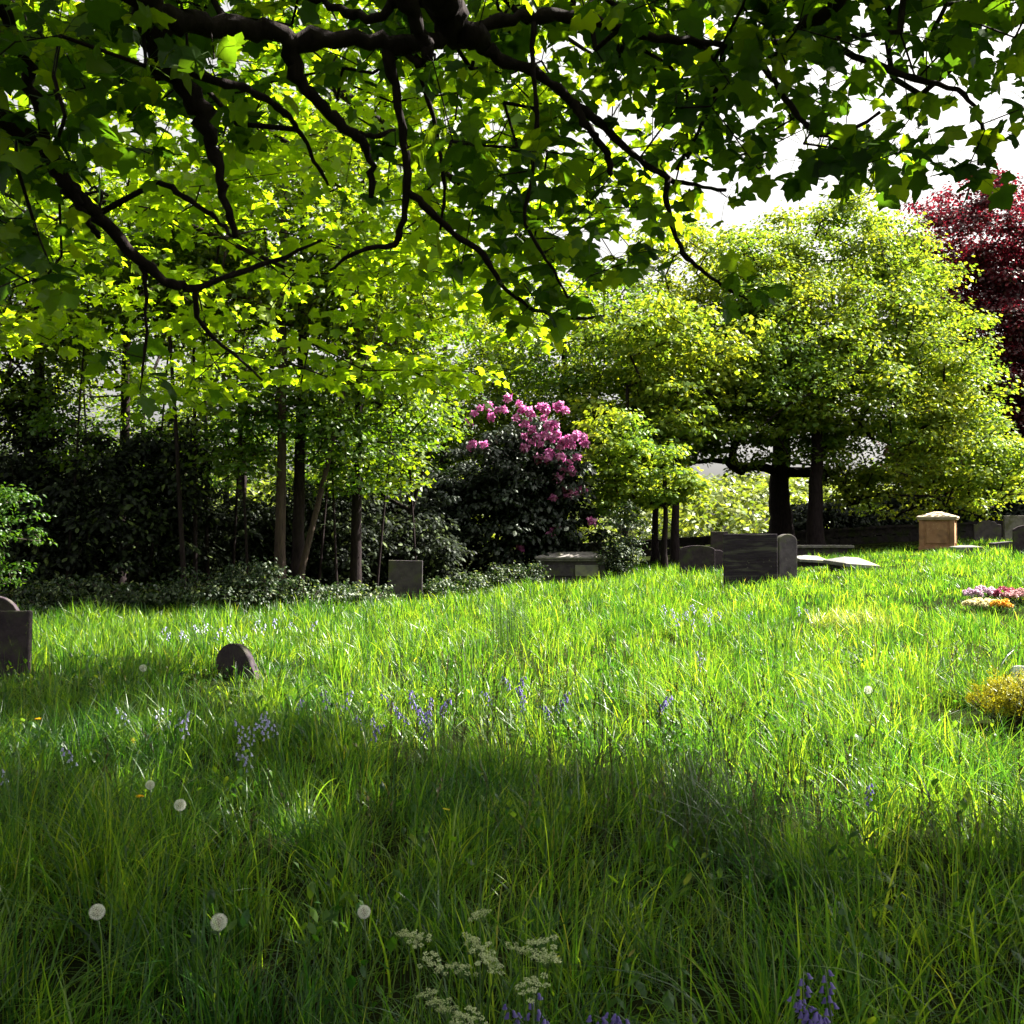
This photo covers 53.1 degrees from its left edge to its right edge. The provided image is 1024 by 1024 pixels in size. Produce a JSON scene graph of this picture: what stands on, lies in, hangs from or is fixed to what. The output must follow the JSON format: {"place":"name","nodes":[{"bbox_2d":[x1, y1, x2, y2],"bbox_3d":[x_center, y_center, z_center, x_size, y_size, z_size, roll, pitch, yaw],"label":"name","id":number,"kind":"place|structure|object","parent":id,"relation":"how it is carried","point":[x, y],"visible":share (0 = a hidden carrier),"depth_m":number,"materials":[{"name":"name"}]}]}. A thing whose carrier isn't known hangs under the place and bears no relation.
{"place":"outdoors","nodes":[
{"label":"outdoors","id":0,"kind":"place"},
{"bbox_2d":[0,530,1023,1023],"bbox_3d":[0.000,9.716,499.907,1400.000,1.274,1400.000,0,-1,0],"label":"ground","id":1,"kind":"structure","parent":0,"point":[356,998],"depth_m":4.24,"materials":[{"name":"plant"}]},
{"bbox_2d":[0,596,19,610],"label":"headstone","id":2,"kind":"object","parent":1,"relation":"on","point":[6,604],"visible":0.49,"depth_m":13.16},
{"bbox_2d":[0,610,32,682],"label":"headstone","id":3,"kind":"object","parent":1,"relation":"on","point":[14,626],"visible":0.53,"depth_m":10.18,"materials":[{"name":"stone"}]},
{"bbox_2d":[0,482,57,588],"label":"hazel bush","id":4,"kind":"object","parent":1,"relation":"on","point":[5,496],"visible":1,"depth_m":15.04,"materials":[{"name":"green plant"}]},
{"bbox_2d":[0,578,80,614],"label":"bramble bush","id":5,"kind":"object","parent":1,"relation":"on","point":[9,593],"visible":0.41,"depth_m":18.20,"materials":[{"name":"green plant"}]},
{"bbox_2d":[0,361,110,462],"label":"woodland tree","id":6,"kind":"object","parent":1,"relation":"on","point":[78,382],"visible":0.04,"depth_m":36.43,"materials":[{"name":"green plant"}]},
{"bbox_2d":[0,188,125,429],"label":"woodland tree","id":7,"kind":"object","parent":1,"relation":"on","point":[35,360],"visible":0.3,"depth_m":21.11,"materials":[{"name":"green plant"}]},
{"bbox_2d":[0,451,129,596],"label":"holly bush","id":8,"kind":"object","parent":1,"relation":"on","point":[26,510],"visible":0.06,"depth_m":21.69,"materials":[{"name":"green plant"}]},
{"bbox_2d":[10,561,144,614],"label":"bramble bush","id":9,"kind":"object","parent":1,"relation":"on","point":[93,583],"visible":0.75,"depth_m":18.20,"materials":[{"name":"green plant"}]},
{"bbox_2d":[0,196,159,598],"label":"woodland tree","id":10,"kind":"object","parent":1,"relation":"on","point":[37,443],"visible":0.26,"depth_m":21.72,"materials":[{"name":"green plant"}]},
{"bbox_2d":[18,295,144,467],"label":"woodland tree","id":11,"kind":"object","parent":1,"relation":"on","point":[105,426],"visible":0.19,"depth_m":22.98,"materials":[{"name":"green plant"}]},
{"bbox_2d":[12,260,156,595],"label":"woodland tree","id":12,"kind":"object","parent":1,"relation":"on","point":[57,421],"visible":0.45,"depth_m":20.51,"materials":[{"name":"green plant"}]},
{"bbox_2d":[88,904,111,1022],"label":"dandelion clock","id":13,"kind":"object","parent":1,"relation":"on","point":[97,910],"visible":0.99,"depth_m":2.96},
{"bbox_2d":[0,138,252,593],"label":"woodland tree","id":14,"kind":"object","parent":1,"relation":"on","point":[126,371],"visible":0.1,"depth_m":23.84,"materials":[{"name":"green plant"}]},
{"bbox_2d":[0,407,254,601],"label":"holly bush","id":15,"kind":"object","parent":1,"relation":"on","point":[128,486],"visible":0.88,"depth_m":20.78,"materials":[{"name":"green plant"}]},
{"bbox_2d":[88,574,203,613],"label":"bramble bush","id":16,"kind":"object","parent":1,"relation":"on","point":[147,596],"visible":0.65,"depth_m":18.31,"materials":[{"name":"green plant"}]},
{"bbox_2d":[80,363,219,475],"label":"woodland tree","id":17,"kind":"object","parent":1,"relation":"on","point":[115,401],"visible":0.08,"depth_m":36.36,"materials":[{"name":"green plant"}]},
{"bbox_2d":[49,170,255,587],"bbox_3d":[-7.079,-2.314,20.157,4.283,8.489,4.125,0,-1,0],"label":"woodland tree","id":18,"kind":"object","parent":1,"relation":"on","point":[169,306],"visible":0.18,"depth_m":19.73,"materials":[{"name":"green plant"}]},
{"bbox_2d":[103,281,240,586],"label":"woodland tree","id":19,"kind":"object","parent":1,"relation":"on","point":[162,411],"visible":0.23,"depth_m":21.39,"materials":[{"name":"green plant"}]},
{"bbox_2d":[103,165,291,600],"bbox_3d":[-6.501,-2.503,21.014,3.899,8.860,4.086,1,-1,-29],"label":"woodland tree","id":20,"kind":"object","parent":1,"relation":"on","point":[193,261],"visible":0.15,"depth_m":20.66,"materials":[{"name":"green plant"}]},
{"bbox_2d":[139,561,288,612],"bbox_3d":[-5.407,1.415,18.598,2.433,1.034,2.318,0,-1,0],"label":"bramble bush","id":21,"kind":"object","parent":1,"relation":"on","point":[228,590],"visible":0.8,"depth_m":18.44,"materials":[{"name":"green plant"}]},
{"bbox_2d":[123,184,312,599],"bbox_3d":[-6.334,-2.592,22.309,4.224,9.048,4.344,0,-1,0],"label":"woodland tree","id":22,"kind":"object","parent":1,"relation":"on","point":[207,567],"visible":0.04,"depth_m":21.97,"materials":[{"name":"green plant"}]},
{"bbox_2d":[210,913,227,1022],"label":"dandelion clock","id":23,"kind":"object","parent":1,"relation":"on","point":[219,921],"visible":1,"depth_m":2.88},
{"bbox_2d":[155,369,293,509],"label":"woodland tree","id":24,"kind":"object","parent":1,"relation":"on","point":[227,482],"visible":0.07,"depth_m":35.76,"materials":[{"name":"green plant"}]},
{"bbox_2d":[164,236,294,593],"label":"woodland tree","id":25,"kind":"object","parent":1,"relation":"on","point":[258,326],"visible":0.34,"depth_m":20.39,"materials":[{"name":"green plant"}]},
{"bbox_2d":[170,278,297,572],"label":"woodland tree","id":26,"kind":"object","parent":1,"relation":"on","point":[237,484],"visible":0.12,"depth_m":21.99,"materials":[{"name":"green plant"}]},
{"bbox_2d":[216,643,260,678],"bbox_3d":[-2.723,1.675,10.309,0.370,0.749,0.120,-33,-18,11],"label":"headstone","id":27,"kind":"object","parent":1,"relation":"on","point":[230,654],"visible":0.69,"depth_m":10.31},
{"bbox_2d":[142,474,363,597],"bbox_3d":[-6.055,0.587,23.616,5.149,3.013,3.794,0,-1,0],"label":"holly bush","id":28,"kind":"object","parent":1,"relation":"on","point":[259,517],"visible":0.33,"depth_m":22.85,"materials":[{"name":"green plant"}]},
{"bbox_2d":[209,556,297,612],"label":"bramble bush","id":29,"kind":"object","parent":1,"relation":"on","point":[267,569],"visible":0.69,"depth_m":18.74,"materials":[{"name":"green plant"}]},
{"bbox_2d":[137,253,387,505],"bbox_3d":[-7.238,-2.969,29.798,8.421,10.136,6.830,0,-1,0],"label":"woodland tree","id":30,"kind":"object","parent":1,"relation":"on","point":[248,341],"visible":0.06,"depth_m":29.98,"materials":[{"name":"green plant"}]},
{"bbox_2d":[100,57,427,607],"bbox_3d":[-4.553,-3.377,19.896,6.516,10.587,5.615,0,-1,0],"label":"woodland tree","id":31,"kind":"object","parent":1,"relation":"on","point":[280,516],"visible":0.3,"depth_m":19.81,"materials":[{"name":"green plant"}]},
{"bbox_2d":[261,574,361,612],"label":"bramble bush","id":32,"kind":"object","parent":1,"relation":"on","point":[316,593],"visible":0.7,"depth_m":19.00,"materials":[{"name":"green plant"}]},
{"bbox_2d":[228,476,405,593],"bbox_3d":[-4.417,0.554,24.006,3.612,2.795,3.327,0,-1,23],"label":"holly bush","id":33,"kind":"object","parent":1,"relation":"on","point":[371,526],"visible":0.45,"depth_m":23.32,"materials":[{"name":"green plant"}]},
{"bbox_2d":[253,370,387,502],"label":"woodland tree","id":34,"kind":"object","parent":1,"relation":"on","point":[289,479],"visible":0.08,"depth_m":36.64,"materials":[{"name":"green plant"}]},
{"bbox_2d":[252,269,391,586],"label":"woodland tree","id":35,"kind":"object","parent":1,"relation":"on","point":[332,467],"visible":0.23,"depth_m":20.95,"materials":[{"name":"green plant"}]},
{"bbox_2d":[266,280,393,586],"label":"woodland tree","id":36,"kind":"object","parent":1,"relation":"on","point":[324,519],"visible":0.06,"depth_m":22.49,"materials":[{"name":"green plant"}]},
{"bbox_2d":[217,57,484,597],"bbox_3d":[-3.673,-3.398,20.587,5.842,10.689,4.867,-1,-1,41],"label":"woodland tree","id":37,"kind":"object","parent":1,"relation":"on","point":[299,460],"visible":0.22,"depth_m":20.14,"materials":[{"name":"green plant"}]},
{"bbox_2d":[225,90,487,597],"bbox_3d":[-2.889,-3.279,21.442,4.890,10.515,5.586,1,-1,-38],"label":"woodland tree","id":38,"kind":"object","parent":1,"relation":"on","point":[356,489],"visible":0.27,"depth_m":21.09,"materials":[{"name":"green plant"}]},
{"bbox_2d":[317,580,405,606],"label":"bramble bush","id":39,"kind":"object","parent":1,"relation":"on","point":[364,588],"visible":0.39,"depth_m":19.60,"materials":[{"name":"green plant"}]},
{"bbox_2d":[0,0,725,421],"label":"maple tree","id":40,"kind":"object","parent":1,"relation":"on","point":[158,210],"visible":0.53,"depth_m":9.79,"materials":[{"name":"green plant"}]},
{"bbox_2d":[357,905,370,1021],"bbox_3d":[-0.428,1.344,2.958,0.040,0.416,0.040,0,-1,0],"label":"dandelion clock","id":41,"kind":"object","parent":1,"relation":"on","point":[363,911],"visible":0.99,"depth_m":2.96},
{"bbox_2d":[321,499,417,584],"bbox_3d":[-4.891,0.897,28.970,5.752,2.671,4.002,0,-1,-14],"label":"holly bush","id":42,"kind":"object","parent":1,"relation":"on","point":[389,514],"visible":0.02,"depth_m":28.84,"materials":[{"name":"green plant"}]},
{"bbox_2d":[279,228,505,596],"bbox_3d":[-2.348,-1.779,20.088,4.627,7.458,4.474,0,-1,0],"label":"woodland tree","id":43,"kind":"object","parent":1,"relation":"on","point":[364,339],"visible":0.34,"depth_m":20.09,"materials":[{"name":"green plant"}]},
{"bbox_2d":[320,353,473,590],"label":"woodland tree","id":44,"kind":"object","parent":1,"relation":"on","point":[447,435],"visible":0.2,"depth_m":24.97,"materials":[{"name":"green plant"}]},
{"bbox_2d":[337,288,456,594],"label":"woodland tree","id":45,"kind":"object","parent":1,"relation":"on","point":[384,505],"visible":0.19,"depth_m":23.00,"materials":[{"name":"green plant"}]},
{"bbox_2d":[388,560,422,600],"bbox_3d":[-2.315,1.614,22.186,0.740,1.130,0.110,1,-3,-3],"label":"headstone","id":46,"kind":"object","parent":1,"relation":"on","point":[404,576],"visible":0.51,"depth_m":22.14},
{"bbox_2d":[345,475,467,581],"bbox_3d":[-3.551,0.556,31.122,4.843,3.349,4.279,0,-1,0],"label":"holly bush","id":47,"kind":"object","parent":1,"relation":"on","point":[391,507],"visible":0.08,"depth_m":30.46,"materials":[{"name":"green plant"}]},
{"bbox_2d":[345,377,471,502],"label":"woodland tree","id":48,"kind":"object","parent":1,"relation":"on","point":[452,401],"visible":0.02,"depth_m":37.98,"materials":[{"name":"green plant"}]},
{"bbox_2d":[367,299,460,560],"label":"woodland tree","id":49,"kind":"object","parent":1,"relation":"on","point":[432,440],"visible":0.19,"depth_m":24.48,"materials":[{"name":"green plant"}]},
{"bbox_2d":[362,506,476,591],"bbox_3d":[-2.452,1.017,25.512,3.177,2.341,2.840,0,-1,0],"label":"holly bush","id":50,"kind":"object","parent":1,"relation":"on","point":[442,548],"visible":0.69,"depth_m":24.86,"materials":[{"name":"green plant"}]},
{"bbox_2d":[395,928,458,1023],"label":"cow parsley","id":51,"kind":"object","parent":1,"relation":"on","point":[415,941],"visible":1,"depth_m":2.46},
{"bbox_2d":[345,287,544,561],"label":"woodland tree","id":52,"kind":"object","parent":1,"relation":"on","point":[440,461],"visible":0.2,"depth_m":35.50,"materials":[{"name":"green plant"}]},
{"bbox_2d":[415,988,487,1023],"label":"cow parsley","id":53,"kind":"object","parent":1,"relation":"on","point":[439,1010],"visible":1,"depth_m":2.20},
{"bbox_2d":[407,567,500,601],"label":"bramble bush","id":54,"kind":"object","parent":1,"relation":"on","point":[435,583],"visible":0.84,"depth_m":22.23,"materials":[{"name":"green plant"}]},
{"bbox_2d":[448,908,504,1023],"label":"cow parsley","id":55,"kind":"object","parent":1,"relation":"on","point":[481,952],"visible":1,"depth_m":2.40,"materials":[{"name":"plant"}]},
{"bbox_2d":[396,393,614,583],"bbox_3d":[-0.307,-0.505,28.987,6.296,5.490,4.598,0,-1,17],"label":"rhododendron","id":56,"kind":"object","parent":1,"relation":"on","point":[530,505],"visible":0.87,"depth_m":28.00,"materials":[{"name":"green plant"}]},
{"bbox_2d":[490,587,527,661],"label":"grass tussock","id":57,"kind":"object","parent":1,"relation":"on","point":[511,626],"depth_m":11.61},
{"bbox_2d":[428,284,589,565],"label":"woodland tree","id":58,"kind":"object","parent":1,"relation":"on","point":[521,385],"visible":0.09,"depth_m":39.46,"materials":[{"name":"green plant"}]},
{"bbox_2d":[0,0,1023,424],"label":"maple tree","id":59,"kind":"object","parent":1,"relation":"on","point":[182,42],"visible":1,"depth_m":4.76,"materials":[{"name":"green plant"}]},
{"bbox_2d":[0,619,1023,954],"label":"seed heads","id":60,"kind":"object","parent":1,"relation":"on","point":[672,717],"visible":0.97,"depth_m":5.22,"materials":[{"name":"plant"}]},
{"bbox_2d":[502,1004,523,1023],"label":"bluebell","id":61,"kind":"object","parent":1,"relation":"on","point":[515,1014],"visible":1,"depth_m":2.44,"materials":[{"name":"purple plant"}]},
{"bbox_2d":[476,560,557,587],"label":"bramble bush","id":62,"kind":"object","parent":1,"relation":"on","point":[502,573],"visible":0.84,"depth_m":26.25,"materials":[{"name":"green plant"}]},
{"bbox_2d":[505,934,560,1023],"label":"cow parsley","id":63,"kind":"object","parent":1,"relation":"on","point":[535,991],"visible":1,"depth_m":2.35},
{"bbox_2d":[524,993,542,1023],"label":"bluebell","id":64,"kind":"object","parent":1,"relation":"on","point":[538,1010],"visible":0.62,"depth_m":2.44,"materials":[{"name":"purple plant"}]},
{"bbox_2d":[535,552,606,584],"bbox_3d":[1.590,1.618,27.576,1.900,1.090,1.030,0,-1,5],"label":"chest tomb","id":65,"kind":"object","parent":1,"relation":"on","point":[564,566],"visible":0.6,"depth_m":27.13,"materials":[{"name":"stone"}]},
{"bbox_2d":[459,261,694,515],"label":"woodland tree","id":66,"kind":"object","parent":1,"relation":"on","point":[545,389],"visible":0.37,"depth_m":35.09,"materials":[{"name":"green plant"}]},
{"bbox_2d":[184,458,1023,547],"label":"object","id":67,"kind":"object","parent":1,"relation":"on","point":[731,494],"visible":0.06,"depth_m":64.00,"materials":[{"name":"plant"}]},
{"bbox_2d":[593,501,651,578],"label":"laurel bush","id":68,"kind":"object","parent":1,"relation":"on","point":[620,542],"visible":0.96,"depth_m":27.25,"materials":[{"name":"green plant"}]},
{"bbox_2d":[538,293,722,566],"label":"woodland tree","id":69,"kind":"object","parent":1,"relation":"on","point":[638,326],"visible":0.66,"depth_m":32.71,"materials":[{"name":"green plant"}]},
{"bbox_2d":[571,402,719,570],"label":"young maple tree","id":70,"kind":"object","parent":1,"relation":"on","point":[622,477],"visible":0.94,"depth_m":28.71,"materials":[{"name":"green plant"}]},
{"bbox_2d":[597,336,726,561],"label":"woodland tree","id":71,"kind":"object","parent":1,"relation":"on","point":[655,555],"visible":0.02,"depth_m":39.88,"materials":[{"name":"green plant"}]},
{"bbox_2d":[574,299,775,564],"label":"woodland tree","id":72,"kind":"object","parent":1,"relation":"on","point":[711,380],"visible":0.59,"depth_m":33.86,"materials":[{"name":"green plant"}]},
{"bbox_2d":[679,545,714,575],"bbox_3d":[4.878,1.396,26.980,0.920,1.029,0.120,0,-1,8],"label":"headstone","id":73,"kind":"object","parent":1,"relation":"on","point":[698,557],"visible":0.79,"depth_m":26.93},
{"bbox_2d":[710,532,727,550],"bbox_3d":[6.064,1.240,29.983,0.500,1.330,0.120,0,-1,0],"label":"headstone","id":74,"kind":"object","parent":1,"relation":"on","point":[716,540],"visible":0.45,"depth_m":29.93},
{"bbox_2d":[602,726,877,869],"bbox_3d":[0.965,1.317,4.640,1.158,0.594,1.398,-1,-1,41],"label":"grass tussock","id":75,"kind":"object","parent":1,"relation":"on","point":[728,796],"depth_m":4.71,"materials":[{"name":"plant"}]},
{"bbox_2d":[723,534,777,586],"bbox_3d":[5.116,1.149,21.998,1.130,1.350,0.150,0,-3,9],"label":"headstone","id":76,"kind":"object","parent":1,"relation":"on","point":[747,557],"visible":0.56,"depth_m":21.93,"materials":[{"name":"stone"}]},
{"bbox_2d":[777,534,796,581],"bbox_3d":[6.074,1.143,22.683,0.500,1.309,0.140,0,-1,-24],"label":"headstone","id":77,"kind":"object","parent":1,"relation":"on","point":[786,553],"visible":0.72,"depth_m":22.61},
{"bbox_2d":[552,184,1023,536],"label":"maple tree","id":78,"kind":"object","parent":1,"relation":"on","point":[924,467],"visible":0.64,"depth_m":37.81,"materials":[{"name":"green plant"}]},
{"bbox_2d":[576,521,1002,557],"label":"stone wall","id":79,"kind":"structure","parent":1,"relation":"on","point":[904,533],"depth_m":44.73,"materials":[{"name":"stone"}]},
{"bbox_2d":[795,972,812,1018],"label":"bluebell","id":80,"kind":"object","parent":1,"relation":"on","point":[802,984],"visible":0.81,"depth_m":2.60,"materials":[{"name":"purple plant"}]},
{"bbox_2d":[797,555,825,566],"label":"grave slab","id":81,"kind":"structure","parent":1,"relation":"on","point":[805,560],"depth_m":27.90,"materials":[{"name":"stone"}]},
{"bbox_2d":[801,1008,823,1023],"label":"bluebell","id":82,"kind":"object","parent":1,"relation":"on","point":[816,1018],"visible":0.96,"depth_m":2.44,"materials":[{"name":"purple plant"}]},
{"bbox_2d":[732,306,905,544],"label":"woodland tree","id":83,"kind":"object","parent":1,"relation":"on","point":[815,535],"visible":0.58,"depth_m":36.76,"materials":[{"name":"green plant"}]},
{"bbox_2d":[797,545,853,557],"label":"grave slab","id":84,"kind":"structure","parent":1,"relation":"on","point":[829,550],"depth_m":33.61,"materials":[{"name":"grey stone"}]},
{"bbox_2d":[819,969,839,1023],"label":"bluebell","id":85,"kind":"object","parent":1,"relation":"on","point":[829,991],"visible":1,"depth_m":2.61,"materials":[{"name":"purple plant"}]},
{"bbox_2d":[766,494,918,539],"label":"hedge bush","id":86,"kind":"object","parent":1,"relation":"on","point":[837,518],"visible":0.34,"depth_m":47.08,"materials":[{"name":"green plant"}]},
{"bbox_2d":[801,599,893,636],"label":"grass tussock","id":87,"kind":"object","parent":1,"relation":"on","point":[853,617],"depth_m":13.54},
{"bbox_2d":[823,557,878,571],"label":"grave slab","id":88,"kind":"structure","parent":1,"relation":"on","point":[839,563],"depth_m":25.58,"materials":[{"name":"stone"}]},
{"bbox_2d":[848,486,992,531],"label":"hedge bush","id":89,"kind":"object","parent":1,"relation":"on","point":[907,502],"visible":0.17,"depth_m":48.13,"materials":[{"name":"green plant"}]},
{"bbox_2d":[916,512,959,549],"bbox_3d":[14.561,0.744,34.992,1.280,1.510,1.360,-1,-1,27],"label":"chest tomb","id":90,"kind":"object","parent":1,"relation":"on","point":[937,530],"visible":0.88,"depth_m":34.49,"materials":[{"name":"brown stone"}]},
{"bbox_2d":[878,163,1023,506],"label":"copper beech tree","id":91,"kind":"object","parent":1,"relation":"on","point":[996,289],"visible":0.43,"depth_m":47.79,"materials":[{"name":"red plant"}]},
{"bbox_2d":[949,545,983,553],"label":"grave kerb","id":92,"kind":"structure","parent":1,"relation":"on","point":[969,548],"depth_m":30.74,"materials":[{"name":"grey stone"}]},
{"bbox_2d":[914,480,1023,531],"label":"hedge bush","id":93,"kind":"object","parent":1,"relation":"on","point":[1017,509],"visible":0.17,"depth_m":47.90,"materials":[{"name":"green plant"}]},
{"bbox_2d":[930,636,1023,691],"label":"daffodil leaves","id":94,"kind":"object","parent":1,"relation":"on","point":[967,657],"visible":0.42,"depth_m":9.33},
{"bbox_2d":[962,585,999,598],"bbox_3d":[7.379,1.280,16.119,0.594,0.276,0.460,0,-1,0],"label":"flower bouquet","id":95,"kind":"object","parent":1,"relation":"on","point":[971,593],"visible":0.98,"depth_m":16.02,"materials":[{"name":"pink plant"}]},
{"bbox_2d":[962,597,1002,610],"bbox_3d":[6.999,1.360,15.111,0.560,0.213,0.483,1,-1,-28],"label":"flower bouquet","id":96,"kind":"object","parent":1,"relation":"on","point":[980,601],"visible":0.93,"depth_m":15.07,"materials":[{"name":"beige plant"}]},
{"bbox_2d":[973,521,1000,543],"bbox_3d":[17.163,0.854,36.991,0.980,1.089,0.120,0,-1,0],"label":"headstone","id":97,"kind":"object","parent":1,"relation":"on","point":[987,530],"visible":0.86,"depth_m":36.93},
{"bbox_2d":[964,665,1023,730],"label":"golden conifer","id":98,"kind":"object","parent":1,"relation":"on","point":[1008,692],"visible":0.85,"depth_m":7.51,"materials":[{"name":"yellow plant"}]},
{"bbox_2d":[989,599,1013,611],"bbox_3d":[7.161,1.361,14.960,0.348,0.202,0.320,0,-1,0],"label":"flower bouquet","id":99,"kind":"object","parent":1,"relation":"on","point":[1005,603],"visible":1,"depth_m":14.92,"materials":[{"name":"orange plant"}]},
{"bbox_2d":[987,586,1021,601],"bbox_3d":[7.720,1.283,16.015,0.566,0.251,0.394,0,-1,0],"label":"flower bouquet","id":100,"kind":"object","parent":1,"relation":"on","point":[998,592],"visible":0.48,"depth_m":15.96,"materials":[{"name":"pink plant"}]},
{"bbox_2d":[1002,587,1023,604],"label":"flower bouquet","id":101,"kind":"object","parent":1,"relation":"on","point":[1016,593],"visible":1,"depth_m":15.61,"materials":[{"name":"pink plant"}]},
{"bbox_2d":[1003,516,1023,540],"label":"headstone","id":102,"kind":"object","parent":1,"relation":"on","point":[1010,523],"visible":0.53,"depth_m":37.43,"materials":[{"name":"grey stone"}]},
{"bbox_2d":[1012,525,1023,555],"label":"headstone","id":103,"kind":"object","parent":1,"relation":"on","point":[1017,538],"visible":0.65,"depth_m":26.97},
{"bbox_2d":[0,0,1023,529],"label":"sky","id":104,"kind":"structure","parent":0,"point":[1008,157],"materials":[{"name":"white"}]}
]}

